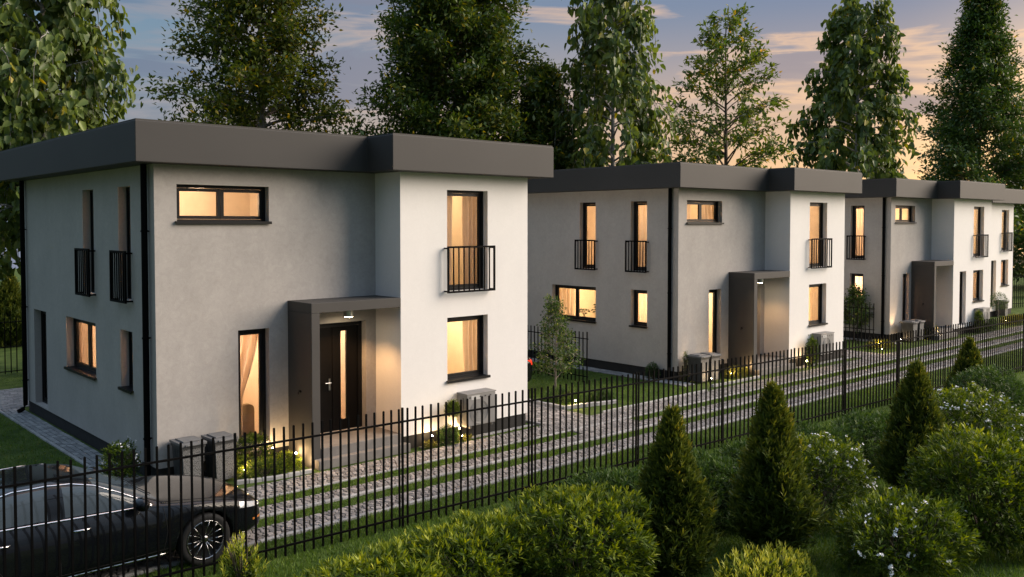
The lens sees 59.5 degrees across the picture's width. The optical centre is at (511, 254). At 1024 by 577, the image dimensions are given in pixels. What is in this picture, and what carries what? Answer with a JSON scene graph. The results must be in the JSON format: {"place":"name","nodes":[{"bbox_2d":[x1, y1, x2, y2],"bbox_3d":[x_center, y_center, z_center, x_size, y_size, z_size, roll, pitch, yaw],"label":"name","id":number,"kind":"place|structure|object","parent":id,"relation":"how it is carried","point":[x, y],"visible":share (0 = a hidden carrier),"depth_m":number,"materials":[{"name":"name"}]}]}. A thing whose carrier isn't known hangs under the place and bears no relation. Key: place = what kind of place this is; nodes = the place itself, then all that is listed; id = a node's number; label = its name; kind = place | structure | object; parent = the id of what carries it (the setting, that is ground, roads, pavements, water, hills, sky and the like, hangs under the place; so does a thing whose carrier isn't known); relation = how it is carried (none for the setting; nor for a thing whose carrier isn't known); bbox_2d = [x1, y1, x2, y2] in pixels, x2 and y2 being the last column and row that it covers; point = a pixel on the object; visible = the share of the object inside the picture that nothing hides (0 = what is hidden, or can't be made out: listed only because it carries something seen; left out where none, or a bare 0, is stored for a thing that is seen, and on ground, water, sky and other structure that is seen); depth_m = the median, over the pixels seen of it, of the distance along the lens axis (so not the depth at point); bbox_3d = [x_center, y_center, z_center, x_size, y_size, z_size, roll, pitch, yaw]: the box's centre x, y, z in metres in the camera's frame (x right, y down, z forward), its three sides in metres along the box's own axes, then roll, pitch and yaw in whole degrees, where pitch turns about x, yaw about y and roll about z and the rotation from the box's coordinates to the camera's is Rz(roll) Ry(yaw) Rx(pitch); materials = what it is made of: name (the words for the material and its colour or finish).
{"place":"outdoors","nodes":[
{"label":"outdoors","id":0,"kind":"place"},
{"bbox_2d":[0,388,28,409],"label":"path","id":1,"kind":"structure","parent":0,"point":[11,398],"depth_m":23.65,"materials":[{"name":"stone"}]},
{"bbox_2d":[0,367,80,468],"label":"grass","id":2,"kind":"structure","parent":0,"point":[9,441],"depth_m":18.64,"materials":[{"name":"green plant"}]},
{"bbox_2d":[2,407,139,476],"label":"path","id":3,"kind":"structure","parent":0,"point":[70,444],"depth_m":19.41,"materials":[{"name":"stone"}]},
{"bbox_2d":[98,436,141,477],"bbox_3d":[-6.942,3.690,15.886,0.754,0.874,0.811,-2,3,-42],"label":"flowering bush","id":4,"kind":"object","parent":3,"relation":"on","point":[127,460],"visible":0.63,"depth_m":15.85,"materials":[{"name":"green plant"}]},
{"bbox_2d":[0,269,1023,576],"bbox_3d":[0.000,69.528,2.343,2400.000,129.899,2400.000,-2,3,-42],"label":"ground","id":5,"kind":"structure","parent":0,"point":[32,451],"depth_m":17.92,"materials":[{"name":"green plant"}]},
{"bbox_2d":[0,274,21,346],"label":"conifer","id":6,"kind":"object","parent":5,"relation":"on","point":[10,297],"visible":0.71,"depth_m":33.70,"materials":[{"name":"green plant"}]},
{"bbox_2d":[0,317,22,373],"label":"fence","id":7,"kind":"object","parent":5,"relation":"on","point":[16,346],"visible":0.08,"depth_m":27.60,"materials":[{"name":"black metal"}]},
{"bbox_2d":[0,410,102,472],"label":"kerb","id":8,"kind":"structure","parent":5,"relation":"on","point":[64,451],"depth_m":19.08,"materials":[{"name":"concrete"}]},
{"bbox_2d":[0,0,140,280],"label":"tree","id":9,"kind":"object","parent":5,"relation":"on","point":[51,53],"visible":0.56,"depth_m":26.30,"materials":[{"name":"green plant"}]},
{"bbox_2d":[0,464,259,576],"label":"car","id":10,"kind":"object","parent":5,"relation":"on","point":[23,527],"visible":0.77,"depth_m":11.40,"materials":[{"name":"black paint"}]},
{"bbox_2d":[169,436,206,475],"bbox_3d":[-5.739,3.671,15.864,0.450,0.827,0.655,-2,3,-42],"label":"wheelie bin","id":11,"kind":"object","parent":5,"relation":"on","point":[175,442],"visible":0.54,"depth_m":15.71,"materials":[{"name":"grey plastic"}]},
{"bbox_2d":[201,431,238,479],"bbox_3d":[-5.295,3.659,16.212,0.450,0.827,0.655,-2,3,-44],"label":"wheelie bin","id":12,"kind":"object","parent":5,"relation":"on","point":[229,457],"visible":0.75,"depth_m":16.06,"materials":[{"name":"grey plastic"}]},
{"bbox_2d":[216,531,269,576],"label":"garden bush","id":13,"kind":"object","parent":5,"relation":"on","point":[243,563],"visible":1,"depth_m":11.01,"materials":[{"name":"green plant"}]},
{"bbox_2d":[237,430,272,474],"bbox_3d":[-4.808,3.676,16.723,0.786,0.821,0.551,-2,3,-42],"label":"ground shrub","id":14,"kind":"object","parent":5,"relation":"on","point":[250,440],"visible":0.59,"depth_m":16.64,"materials":[{"name":"green plant"}]},
{"bbox_2d":[139,0,375,135],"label":"tree","id":15,"kind":"object","parent":5,"relation":"on","point":[259,72],"visible":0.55,"depth_m":38.36,"materials":[{"name":"green plant"}]},
{"bbox_2d":[237,456,289,478],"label":"ground shrub","id":16,"kind":"object","parent":5,"relation":"on","point":[250,468],"visible":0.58,"depth_m":16.36,"materials":[{"name":"green plant"}]},
{"bbox_2d":[237,469,311,484],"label":"kerb","id":17,"kind":"structure","parent":5,"relation":"on","point":[270,478],"depth_m":16.21,"materials":[{"name":"concrete"}]},
{"bbox_2d":[0,118,552,475],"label":"house","id":18,"kind":"structure","parent":5,"relation":"on","point":[181,279],"depth_m":18.07,"materials":[{"name":"grey paint"}]},
{"bbox_2d":[41,311,47,403],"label":"window","id":19,"kind":"structure","parent":18,"relation":"in","point":[43,314],"depth_m":21.65,"materials":[{"name":"black glass"}]},
{"bbox_2d":[64,318,96,380],"bbox_3d":[-9.023,1.923,19.092,0.452,1.214,2.115,-2,3,-42],"label":"window","id":20,"kind":"structure","parent":18,"relation":"in","point":[84,331],"depth_m":19.56,"materials":[{"name":"clear glass"}]},
{"bbox_2d":[90,190,94,292],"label":"window","id":21,"kind":"structure","parent":18,"relation":"in","point":[91,191],"depth_m":18.73,"materials":[{"name":"black glass"}]},
{"bbox_2d":[118,331,133,393],"bbox_3d":[-7.203,2.006,16.961,0.290,1.153,0.710,-2,3,-42],"label":"window","id":22,"kind":"structure","parent":18,"relation":"in","point":[128,389],"depth_m":17.18,"materials":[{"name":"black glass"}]},
{"bbox_2d":[126,187,130,298],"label":"window","id":23,"kind":"structure","parent":18,"relation":"in","point":[127,188],"depth_m":17.13,"materials":[{"name":"black glass"}]},
{"bbox_2d":[175,184,271,223],"bbox_3d":[-5.380,-0.925,16.637,1.850,0.712,0.290,-2,3,-42],"label":"window","id":24,"kind":"structure","parent":18,"relation":"in","point":[219,218],"depth_m":16.69,"materials":[{"name":"black glass"}]},
{"bbox_2d":[243,404,254,435],"bbox_3d":[-5.472,3.332,17.716,0.540,0.790,0.550,-2,3,-42],"label":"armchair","id":25,"kind":"object","parent":18,"relation":"in","point":[248,418],"visible":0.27,"depth_m":17.61,"materials":[{"name":"brown fabric"}]},
{"bbox_2d":[238,328,265,440],"bbox_3d":[-5.129,2.473,17.226,0.728,2.229,0.247,-2,3,-42],"label":"window","id":26,"kind":"structure","parent":18,"relation":"in","point":[247,339],"depth_m":17.31,"materials":[{"name":"black glass"}]},
{"bbox_2d":[320,325,357,432],"bbox_3d":[-3.578,2.554,18.504,0.912,2.145,0.125,-2,3,-42],"label":"door","id":27,"kind":"structure","parent":18,"relation":"in","point":[330,337],"depth_m":18.48,"materials":[{"name":"brown wood"}]},
{"bbox_2d":[447,190,482,290],"bbox_3d":[-1.137,-0.340,19.518,1.330,2.199,0.247,-2,3,-42],"label":"window","id":28,"kind":"structure","parent":18,"relation":"in","point":[472,201],"depth_m":19.74,"materials":[{"name":"black glass"}]},
{"bbox_2d":[446,315,490,383],"bbox_3d":[-1.044,1.993,19.542,1.265,1.444,0.452,-2,3,-42],"label":"window","id":29,"kind":"structure","parent":18,"relation":"in","point":[472,326],"depth_m":19.81,"materials":[{"name":"clear glass"}]},
{"bbox_2d":[457,388,495,428],"bbox_3d":[-0.771,3.312,19.347,0.824,0.743,0.372,-2,3,-42],"label":"heat pump","id":30,"kind":"object","parent":18,"relation":"attached to","point":[485,393],"visible":0.64,"depth_m":19.17,"materials":[{"name":"white metal"}]},
{"bbox_2d":[271,449,301,471],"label":"ground shrub","id":31,"kind":"object","parent":5,"relation":"on","point":[287,455],"visible":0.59,"depth_m":16.86,"materials":[{"name":"green plant"}]},
{"bbox_2d":[294,532,452,576],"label":"hedge bush","id":32,"kind":"object","parent":5,"relation":"on","point":[386,553],"visible":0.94,"depth_m":9.75,"materials":[{"name":"green plant"}]},
{"bbox_2d":[436,423,459,445],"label":"ground shrub","id":33,"kind":"object","parent":5,"relation":"on","point":[449,432],"visible":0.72,"depth_m":18.73,"materials":[{"name":"green plant"}]},
{"bbox_2d":[443,399,459,417],"bbox_3d":[-1.240,3.498,18.828,0.432,0.977,0.405,-2,3,-42],"label":"topiary tree","id":34,"kind":"object","parent":5,"relation":"on","point":[456,407],"visible":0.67,"depth_m":18.75,"materials":[{"name":"green plant"}]},
{"bbox_2d":[345,0,561,168],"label":"tree","id":35,"kind":"object","parent":5,"relation":"on","point":[430,56],"visible":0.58,"depth_m":39.84,"materials":[{"name":"green plant"}]},
{"bbox_2d":[389,507,552,576],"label":"hedge bush","id":36,"kind":"object","parent":5,"relation":"on","point":[468,538],"visible":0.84,"depth_m":10.56,"materials":[{"name":"green plant"}]},
{"bbox_2d":[0,313,1023,576],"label":"fence","id":37,"kind":"object","parent":5,"relation":"on","point":[1004,353],"visible":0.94,"depth_m":14.64,"materials":[{"name":"black metal"}]},
{"bbox_2d":[510,56,581,169],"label":"tree","id":38,"kind":"object","parent":5,"relation":"on","point":[542,113],"visible":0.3,"depth_m":41.99,"materials":[{"name":"green plant"}]},
{"bbox_2d":[528,293,585,388],"bbox_3d":[1.103,2.424,24.926,1.908,2.714,1.866,0,2,9],"label":"tree","id":39,"kind":"object","parent":5,"relation":"on","point":[558,319],"visible":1,"depth_m":24.82,"materials":[{"name":"green plant"}]},
{"bbox_2d":[527,325,588,383],"bbox_3d":[-0.061,2.903,28.515,0.058,1.512,6.841,-2,3,-41],"label":"fence","id":40,"kind":"object","parent":5,"relation":"on","point":[575,337],"visible":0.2,"depth_m":26.45,"materials":[{"name":"black metal"}]},
{"bbox_2d":[543,385,581,403],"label":"ground shrub","id":41,"kind":"object","parent":5,"relation":"on","point":[563,392],"visible":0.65,"depth_m":23.21,"materials":[{"name":"green plant"}]},
{"bbox_2d":[113,347,1021,576],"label":"kerb","id":42,"kind":"structure","parent":5,"relation":"on","point":[152,569],"depth_m":15.19,"materials":[{"name":"concrete"}]},
{"bbox_2d":[527,398,615,409],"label":"kerb","id":43,"kind":"structure","parent":5,"relation":"on","point":[538,402],"depth_m":22.72,"materials":[{"name":"concrete"}]},
{"bbox_2d":[494,478,661,576],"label":"hedge bush","id":44,"kind":"object","parent":5,"relation":"on","point":[578,507],"visible":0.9,"depth_m":10.99,"materials":[{"name":"green plant"}]},
{"bbox_2d":[551,464,642,553],"bbox_3d":[1.452,3.666,13.015,1.912,1.217,1.438,-2,3,-42],"label":"hedge bush","id":45,"kind":"object","parent":5,"relation":"on","point":[617,477],"visible":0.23,"depth_m":12.97,"materials":[{"name":"green plant"}]},
{"bbox_2d":[585,388,614,401],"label":"ground shrub","id":46,"kind":"object","parent":5,"relation":"on","point":[598,395],"visible":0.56,"depth_m":23.35,"materials":[{"name":"green plant"}]},
{"bbox_2d":[573,418,637,433],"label":"path","id":47,"kind":"structure","parent":5,"relation":"on","point":[603,426],"depth_m":20.40,"materials":[{"name":"stone"}]},
{"bbox_2d":[548,0,682,169],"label":"tree","id":48,"kind":"object","parent":5,"relation":"on","point":[624,68],"visible":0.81,"depth_m":40.78,"materials":[{"name":"green plant"}]},
{"bbox_2d":[251,331,1022,529],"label":"grass","id":49,"kind":"structure","parent":5,"relation":"on","point":[413,486],"depth_m":17.43,"materials":[{"name":"green plant"}]},
{"bbox_2d":[257,330,1022,499],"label":"kerb","id":50,"kind":"structure","parent":5,"relation":"on","point":[353,478],"depth_m":18.88,"materials":[{"name":"concrete"}]},
{"bbox_2d":[260,337,1021,518],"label":"kerb","id":51,"kind":"structure","parent":5,"relation":"on","point":[335,499],"depth_m":17.27,"materials":[{"name":"concrete"}]},
{"bbox_2d":[602,390,707,412],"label":"kerb","id":52,"kind":"structure","parent":5,"relation":"on","point":[619,408],"depth_m":23.33,"materials":[{"name":"concrete"}]},
{"bbox_2d":[618,402,723,576],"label":"conifer","id":53,"kind":"object","parent":5,"relation":"on","point":[672,485],"visible":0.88,"depth_m":11.71,"materials":[{"name":"green plant"}]},
{"bbox_2d":[527,162,861,380],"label":"house","id":54,"kind":"structure","parent":5,"relation":"on","point":[665,266],"depth_m":28.31,"materials":[{"name":"grey paint"}]},
{"bbox_2d":[550,284,595,323],"bbox_3d":[2.125,1.570,29.578,0.452,1.214,2.115,-2,3,-42],"label":"window","id":55,"kind":"structure","parent":54,"relation":"in","point":[567,293],"depth_m":29.92,"materials":[{"name":"clear glass"}]},
{"bbox_2d":[583,202,595,267],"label":"window","id":56,"kind":"structure","parent":54,"relation":"in","point":[585,205],"depth_m":29.20,"materials":[{"name":"black glass"}]},
{"bbox_2d":[629,290,647,328],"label":"window","id":57,"kind":"structure","parent":54,"relation":"in","point":[640,296],"depth_m":27.66,"materials":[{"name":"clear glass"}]},
{"bbox_2d":[634,201,646,270],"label":"window","id":58,"kind":"structure","parent":54,"relation":"in","point":[640,207],"depth_m":27.61,"materials":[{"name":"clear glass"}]},
{"bbox_2d":[686,200,723,223],"bbox_3d":[5.713,-1.306,27.182,1.980,0.764,0.452,-2,3,-42],"label":"window","id":59,"kind":"structure","parent":54,"relation":"in","point":[707,210],"depth_m":27.44,"materials":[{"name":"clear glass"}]},
{"bbox_2d":[709,289,716,352],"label":"window","id":60,"kind":"structure","parent":54,"relation":"in","point":[714,339],"depth_m":27.83,"materials":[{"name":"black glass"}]},
{"bbox_2d":[809,202,822,266],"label":"window","id":61,"kind":"structure","parent":54,"relation":"in","point":[811,204],"depth_m":30.24,"materials":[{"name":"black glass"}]},
{"bbox_2d":[808,284,827,326],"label":"window","id":62,"kind":"structure","parent":54,"relation":"in","point":[815,289],"depth_m":30.31,"materials":[{"name":"clear glass"}]},
{"bbox_2d":[812,331,834,355],"bbox_3d":[10.336,2.959,29.797,0.874,0.743,0.372,-2,3,-42],"label":"heat pump","id":63,"kind":"object","parent":54,"relation":"attached to","point":[825,337],"visible":0.75,"depth_m":29.56,"materials":[{"name":"white metal"}]},
{"bbox_2d":[686,353,710,381],"bbox_3d":[5.432,3.323,26.197,0.450,0.827,0.655,-2,3,-42],"label":"wheelie bin","id":64,"kind":"object","parent":5,"relation":"on","point":[694,359],"visible":0.86,"depth_m":26.04,"materials":[{"name":"grey plastic"}]},
{"bbox_2d":[699,352,720,380],"bbox_3d":[5.814,3.313,26.501,0.450,0.827,0.655,-2,3,-40],"label":"wheelie bin","id":65,"kind":"object","parent":5,"relation":"on","point":[715,356],"visible":0.47,"depth_m":26.29,"materials":[{"name":"grey plastic"}]},
{"bbox_2d":[527,339,901,405],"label":"grass","id":66,"kind":"structure","parent":5,"relation":"on","point":[603,378],"depth_m":25.72,"materials":[{"name":"green plant"}]},
{"bbox_2d":[690,446,750,533],"bbox_3d":[2.970,3.631,13.900,1.820,1.238,1.681,-2,3,-42],"label":"hedge bush","id":67,"kind":"object","parent":5,"relation":"on","point":[714,469],"visible":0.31,"depth_m":13.55,"materials":[{"name":"green plant"}]},
{"bbox_2d":[654,2,798,167],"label":"tree","id":68,"kind":"object","parent":5,"relation":"on","point":[723,85],"visible":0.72,"depth_m":47.02,"materials":[{"name":"green plant"}]},
{"bbox_2d":[713,435,807,507],"bbox_3d":[4.077,3.589,15.024,2.031,1.162,1.387,-2,3,-42],"label":"hedge bush","id":69,"kind":"object","parent":5,"relation":"on","point":[731,449],"visible":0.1,"depth_m":14.90,"materials":[{"name":"green plant"}]},
{"bbox_2d":[711,539,818,576],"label":"garden bush","id":70,"kind":"object","parent":5,"relation":"on","point":[781,564],"visible":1,"depth_m":11.35,"materials":[{"name":"green plant"}]},
{"bbox_2d":[721,379,830,555],"bbox_3d":[3.644,2.948,12.452,1.516,2.505,1.318,1,2,19],"label":"conifer","id":71,"kind":"object","parent":5,"relation":"on","point":[782,506],"visible":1,"depth_m":12.18,"materials":[{"name":"green plant"}]},
{"bbox_2d":[804,334,818,365],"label":"ground shrub","id":72,"kind":"object","parent":5,"relation":"on","point":[811,341],"visible":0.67,"depth_m":29.14,"materials":[{"name":"green plant"}]},
{"bbox_2d":[794,418,866,491],"bbox_3d":[5.499,3.538,16.103,2.105,1.182,1.431,-2,3,-42],"label":"hedge bush","id":73,"kind":"object","parent":5,"relation":"on","point":[835,430],"visible":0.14,"depth_m":15.97,"materials":[{"name":"green plant"}]},
{"bbox_2d":[794,429,879,527],"bbox_3d":[4.851,3.454,14.105,1.964,1.425,1.884,-2,3,-42],"label":"flowering bush","id":74,"kind":"object","parent":5,"relation":"on","point":[852,468],"visible":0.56,"depth_m":13.76,"materials":[{"name":"green plant"}]},
{"bbox_2d":[785,0,921,178],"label":"tree","id":75,"kind":"object","parent":5,"relation":"on","point":[864,151],"visible":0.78,"depth_m":55.37,"materials":[{"name":"green plant"}]},
{"bbox_2d":[843,281,872,339],"bbox_3d":[13.644,2.239,35.693,1.532,2.360,1.654,1,2,21],"label":"tree","id":76,"kind":"object","parent":5,"relation":"on","point":[859,298],"visible":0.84,"depth_m":35.51,"materials":[{"name":"green plant"}]},
{"bbox_2d":[826,406,890,476],"bbox_3d":[6.794,3.525,17.073,2.028,1.177,1.568,-2,3,-42],"label":"hedge bush","id":77,"kind":"object","parent":5,"relation":"on","point":[872,426],"visible":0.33,"depth_m":16.72,"materials":[{"name":"green plant"}]},
{"bbox_2d":[843,302,873,343],"bbox_3d":[11.196,2.564,36.806,0.062,1.632,7.640,-2,3,-42],"label":"fence","id":78,"kind":"object","parent":5,"relation":"on","point":[857,328],"visible":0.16,"depth_m":34.42,"materials":[{"name":"black metal"}]},
{"bbox_2d":[826,484,987,576],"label":"flowering bush","id":79,"kind":"object","parent":5,"relation":"on","point":[932,549],"visible":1,"depth_m":11.55,"materials":[{"name":"green plant"}]},
{"bbox_2d":[899,320,918,341],"bbox_3d":[15.643,3.016,35.296,0.450,0.827,0.655,-2,3,-42],"label":"wheelie bin","id":80,"kind":"object","parent":5,"relation":"on","point":[908,325],"visible":0.73,"depth_m":35.13,"materials":[{"name":"grey plastic"}]},
{"bbox_2d":[873,357,950,494],"bbox_3d":[6.824,2.906,15.082,1.496,2.412,1.415,-2,3,-41],"label":"conifer","id":81,"kind":"object","parent":5,"relation":"on","point":[915,420],"visible":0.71,"depth_m":14.91,"materials":[{"name":"green plant"}]},
{"bbox_2d":[843,178,1004,340],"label":"house","id":82,"kind":"structure","parent":5,"relation":"on","point":[917,249],"depth_m":36.42,"materials":[{"name":"grey paint"}]},
{"bbox_2d":[851,273,862,295],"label":"window","id":83,"kind":"structure","parent":82,"relation":"in","point":[856,278],"depth_m":36.47,"materials":[{"name":"clear glass"}]},
{"bbox_2d":[852,206,864,257],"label":"window","id":84,"kind":"structure","parent":82,"relation":"in","point":[858,211],"depth_m":36.39,"materials":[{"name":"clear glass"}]},
{"bbox_2d":[902,274,905,320],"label":"window","id":85,"kind":"structure","parent":82,"relation":"in","point":[904,275],"depth_m":36.40,"materials":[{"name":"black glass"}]},
{"bbox_2d":[895,205,916,223],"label":"window","id":86,"kind":"structure","parent":82,"relation":"in","point":[900,221],"depth_m":36.08,"materials":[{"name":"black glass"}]},
{"bbox_2d":[959,271,962,324],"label":"window","id":87,"kind":"structure","parent":82,"relation":"in","point":[960,292],"depth_m":37.98,"materials":[{"name":"black glass"}]},
{"bbox_2d":[973,270,983,302],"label":"window","id":88,"kind":"structure","parent":82,"relation":"in","point":[975,289],"depth_m":39.20,"materials":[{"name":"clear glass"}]},
{"bbox_2d":[897,422,1023,565],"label":"garden bush","id":89,"kind":"object","parent":5,"relation":"on","point":[979,468],"visible":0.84,"depth_m":12.51,"materials":[{"name":"green plant"}]},
{"bbox_2d":[910,0,1023,251],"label":"tree","id":90,"kind":"object","parent":5,"relation":"on","point":[970,116],"visible":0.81,"depth_m":61.37,"materials":[{"name":"green plant"}]},
{"bbox_2d":[939,335,1004,406],"bbox_3d":[11.526,3.006,22.587,1.531,1.958,1.217,2,3,43],"label":"conifer","id":91,"kind":"object","parent":5,"relation":"on","point":[968,355],"visible":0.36,"depth_m":22.48,"materials":[{"name":"green plant"}]},
{"bbox_2d":[933,381,1023,465],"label":"flowering bush","id":92,"kind":"object","parent":5,"relation":"on","point":[963,404],"visible":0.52,"depth_m":17.08,"materials":[{"name":"green plant"}]},
{"bbox_2d":[945,364,1023,427],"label":"hedge bush","id":93,"kind":"object","parent":5,"relation":"on","point":[993,375],"visible":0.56,"depth_m":20.75,"materials":[{"name":"green plant"}]},
{"bbox_2d":[990,291,1008,309],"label":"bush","id":94,"kind":"object","parent":5,"relation":"on","point":[1000,301],"visible":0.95,"depth_m":40.41,"materials":[{"name":"green plant"}]},
{"bbox_2d":[994,300,1009,315],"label":"planter","id":95,"kind":"object","parent":5,"relation":"on","point":[1001,312],"visible":0.72,"depth_m":44.85,"materials":[{"name":"grey plastic"}]},
{"bbox_2d":[993,116,1023,281],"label":"tree","id":96,"kind":"object","parent":5,"relation":"on","point":[1018,266],"visible":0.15,"depth_m":65.86,"materials":[{"name":"green plant"}]},
{"bbox_2d":[1012,274,1023,307],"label":"fence","id":97,"kind":"object","parent":5,"relation":"on","point":[1018,303],"visible":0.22,"depth_m":49.54,"materials":[{"name":"black metal"}]},
{"bbox_2d":[0,0,1023,268],"label":"sky","id":98,"kind":"structure","parent":0,"point":[792,28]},
{"bbox_2d":[76,342,1021,576],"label":"path","id":99,"kind":"structure","parent":0,"point":[141,565],"depth_m":15.47,"materials":[{"name":"stone"}]},
{"bbox_2d":[526,402,587,425],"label":"driveway","id":100,"kind":"structure","parent":0,"point":[538,413],"depth_m":21.66,"materials":[{"name":"stone"}]},
{"bbox_2d":[529,357,694,386],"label":"path","id":101,"kind":"structure","parent":0,"point":[604,371],"depth_m":27.64,"materials":[{"name":"stone"}]},
{"bbox_2d":[645,361,660,378],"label":"ground shrub","id":102,"kind":"object","parent":101,"relation":"on","point":[649,367],"visible":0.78,"depth_m":26.66,"materials":[{"name":"green plant"}]},
{"bbox_2d":[241,325,1022,498],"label":"path","id":103,"kind":"structure","parent":0,"point":[298,483],"depth_m":19.37,"materials":[{"name":"stone"}]},
{"bbox_2d":[259,334,1022,514],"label":"path","id":104,"kind":"structure","parent":0,"point":[299,501],"depth_m":17.83,"materials":[{"name":"stone"}]},
{"bbox_2d":[990,188,1023,316],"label":"house","id":105,"kind":"structure","parent":0,"point":[1002,219],"depth_m":45.39,"materials":[{"name":"grey paint"}]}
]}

